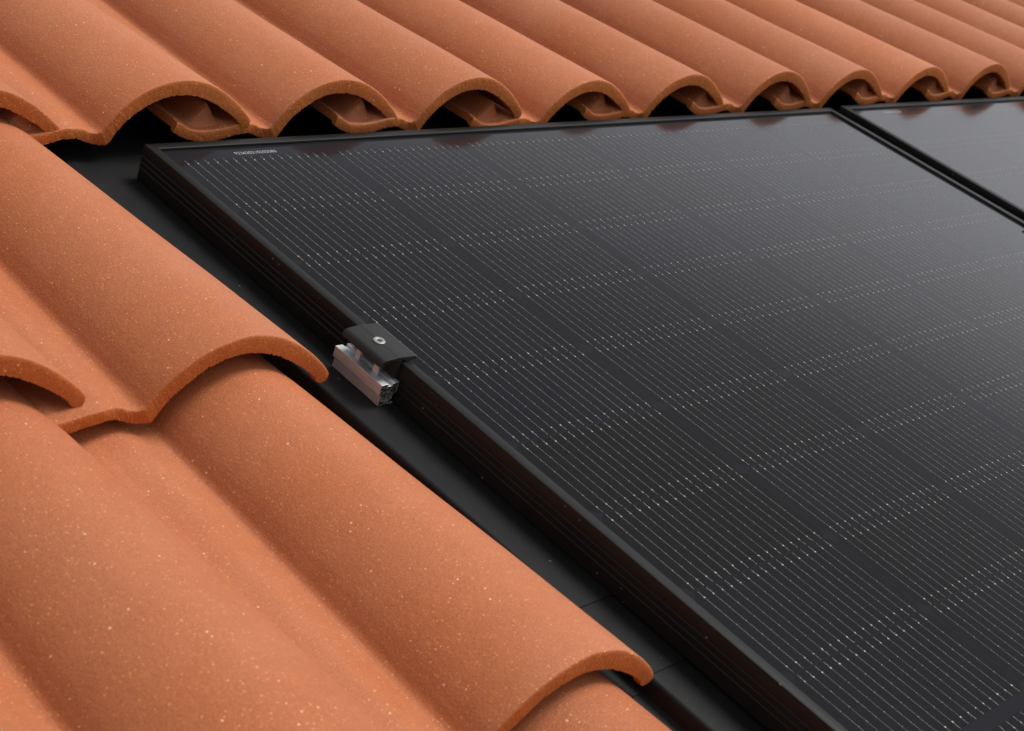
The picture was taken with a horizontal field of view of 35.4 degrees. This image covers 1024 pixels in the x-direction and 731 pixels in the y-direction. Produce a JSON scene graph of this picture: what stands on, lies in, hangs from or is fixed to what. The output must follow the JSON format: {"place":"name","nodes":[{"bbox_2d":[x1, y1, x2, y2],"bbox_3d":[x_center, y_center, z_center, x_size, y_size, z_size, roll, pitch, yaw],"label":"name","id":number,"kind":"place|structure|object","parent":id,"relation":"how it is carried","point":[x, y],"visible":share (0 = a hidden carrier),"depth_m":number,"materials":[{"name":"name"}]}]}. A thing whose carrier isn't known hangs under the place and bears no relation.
{"place":"outdoors","nodes":[
{"label":"outdoors","id":0,"kind":"place"},
{"label":"roof deck","id":1,"kind":"structure","parent":0,"visible":0},
{"bbox_2d":[43,107,613,607],"bbox_3d":[-0.225,-0.049,1.355,0.842,0.021,0.280,38,32,31],"label":"side flashing","id":2,"kind":"object","parent":1,"relation":"on","point":[405,441],"visible":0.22,"depth_m":1.27,"materials":[{"name":"black metal"}]},
{"bbox_2d":[0,0,250,144],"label":"roof tile","id":3,"kind":"object","parent":2,"relation":"on","point":[86,71],"visible":0.92,"depth_m":1.52,"materials":[{"name":"ceramic"}]},
{"bbox_2d":[332,343,399,405],"bbox_3d":[-0.117,0.004,1.278,0.019,0.028,0.060,-12,41,-46],"label":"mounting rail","id":4,"kind":"object","parent":2,"relation":"on","point":[372,381],"visible":0.94,"depth_m":1.27,"materials":[{"name":"metal"}]},
{"bbox_2d":[342,323,416,377],"bbox_3d":[-0.107,-0.012,1.274,0.037,0.021,0.050,-12,41,-46],"label":"end clamp","id":5,"kind":"object","parent":4,"relation":"on","point":[379,346],"visible":1,"depth_m":1.27,"materials":[{"name":"black metal"}]},
{"bbox_2d":[137,108,1023,730],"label":"solar panel","id":6,"kind":"object","parent":1,"relation":"on","point":[731,406],"visible":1,"depth_m":1.42,"materials":[{"name":"black glass"}]},
{"bbox_2d":[510,670,671,730],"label":"roof tile","id":7,"kind":"object","parent":1,"relation":"on","point":[596,700],"visible":0.31,"depth_m":0.99,"materials":[{"name":"ceramic"}]},
{"bbox_2d":[67,353,652,730],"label":"roof tile","id":8,"kind":"object","parent":7,"relation":"on","point":[385,591],"visible":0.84,"depth_m":1.05,"materials":[{"name":"ceramic"}]},
{"bbox_2d":[0,115,328,433],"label":"roof tile","id":9,"kind":"object","parent":8,"relation":"on","point":[111,309],"visible":0.89,"depth_m":1.20,"materials":[{"name":"ceramic"}]},
{"bbox_2d":[0,80,59,131],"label":"roof tile","id":10,"kind":"object","parent":9,"relation":"on","point":[12,100],"visible":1,"depth_m":1.40,"materials":[{"name":"ceramic"}]},
{"bbox_2d":[214,87,1023,140],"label":"top flashing","id":11,"kind":"object","parent":1,"relation":"on","point":[307,120],"depth_m":2.01,"materials":[{"name":"black metal"}]},
{"bbox_2d":[87,0,396,140],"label":"roof tile","id":12,"kind":"object","parent":11,"relation":"on","point":[271,80],"visible":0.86,"depth_m":1.67,"materials":[{"name":"ceramic"}]},
{"bbox_2d":[233,0,521,132],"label":"roof tile","id":13,"kind":"object","parent":11,"relation":"on","point":[415,81],"visible":0.81,"depth_m":1.82,"materials":[{"name":"ceramic"}]},
{"bbox_2d":[358,0,630,126],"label":"roof tile","id":14,"kind":"object","parent":11,"relation":"on","point":[541,83],"visible":0.68,"depth_m":1.97,"materials":[{"name":"ceramic"}]},
{"bbox_2d":[459,0,723,120],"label":"roof tile","id":15,"kind":"object","parent":11,"relation":"on","point":[644,79],"visible":0.73,"depth_m":2.11,"materials":[{"name":"ceramic"}]},
{"bbox_2d":[560,0,810,114],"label":"roof tile","id":16,"kind":"object","parent":11,"relation":"on","point":[741,77],"visible":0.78,"depth_m":2.26,"materials":[{"name":"ceramic"}]},
{"bbox_2d":[652,0,881,109],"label":"roof tile","id":17,"kind":"object","parent":11,"relation":"on","point":[825,74],"visible":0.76,"depth_m":2.40,"materials":[{"name":"ceramic"}]},
{"bbox_2d":[726,0,948,104],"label":"roof tile","id":18,"kind":"object","parent":11,"relation":"on","point":[896,72],"visible":0.69,"depth_m":2.55,"materials":[{"name":"ceramic"}]},
{"bbox_2d":[796,0,1009,100],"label":"roof tile","id":19,"kind":"object","parent":11,"relation":"on","point":[963,69],"visible":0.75,"depth_m":2.70,"materials":[{"name":"ceramic"}]},
{"bbox_2d":[860,0,1023,97],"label":"roof tile","id":20,"kind":"object","parent":11,"relation":"on","point":[1009,57],"visible":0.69,"depth_m":2.86,"materials":[{"name":"ceramic"}]},
{"bbox_2d":[914,0,1023,48],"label":"roof tile","id":21,"kind":"object","parent":11,"relation":"on","point":[987,22],"visible":0.23,"depth_m":3.07,"materials":[{"name":"ceramic"}]},
{"bbox_2d":[962,0,1023,27],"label":"roof tile","id":22,"kind":"object","parent":11,"relation":"on","point":[1009,11],"visible":0.22,"depth_m":3.25,"materials":[{"name":"ceramic"}]},
{"bbox_2d":[1008,0,1023,6],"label":"roof tile","id":23,"kind":"object","parent":11,"relation":"on","point":[1019,2],"visible":0.04,"depth_m":3.43,"materials":[{"name":"ceramic"}]},
{"bbox_2d":[580,595,685,697],"bbox_3d":[0.079,0.190,1.124,0.086,0.020,0.280,38,32,31],"label":"side flashing","id":24,"kind":"object","parent":1,"relation":"on","point":[619,619],"visible":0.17,"depth_m":1.11,"materials":[{"name":"black metal"}]},
{"bbox_2d":[632,658,768,730],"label":"side flashing","id":25,"kind":"object","parent":1,"relation":"on","point":[686,694],"visible":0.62,"depth_m":1.07,"materials":[{"name":"black metal"}]},
{"bbox_2d":[838,96,1023,220],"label":"solar panel","id":26,"kind":"object","parent":1,"relation":"on","point":[976,146],"visible":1,"depth_m":2.34,"materials":[{"name":"black glass"}]},
{"bbox_3d":[-0.050,0.330,0.746,0.433,0.065,0.286,37,30,33],"label":"roof tile","id":27,"kind":"object","parent":1,"relation":"on","visible":0},
{"bbox_2d":[0,375,388,730],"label":"roof tile","id":28,"kind":"object","parent":27,"relation":"on","point":[123,607],"visible":0.98,"depth_m":0.90,"materials":[{"name":"ceramic"}]},
{"bbox_2d":[0,318,85,406],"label":"roof tile","id":29,"kind":"object","parent":28,"relation":"on","point":[22,358],"visible":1,"depth_m":1.06,"materials":[{"name":"ceramic"}]}
]}

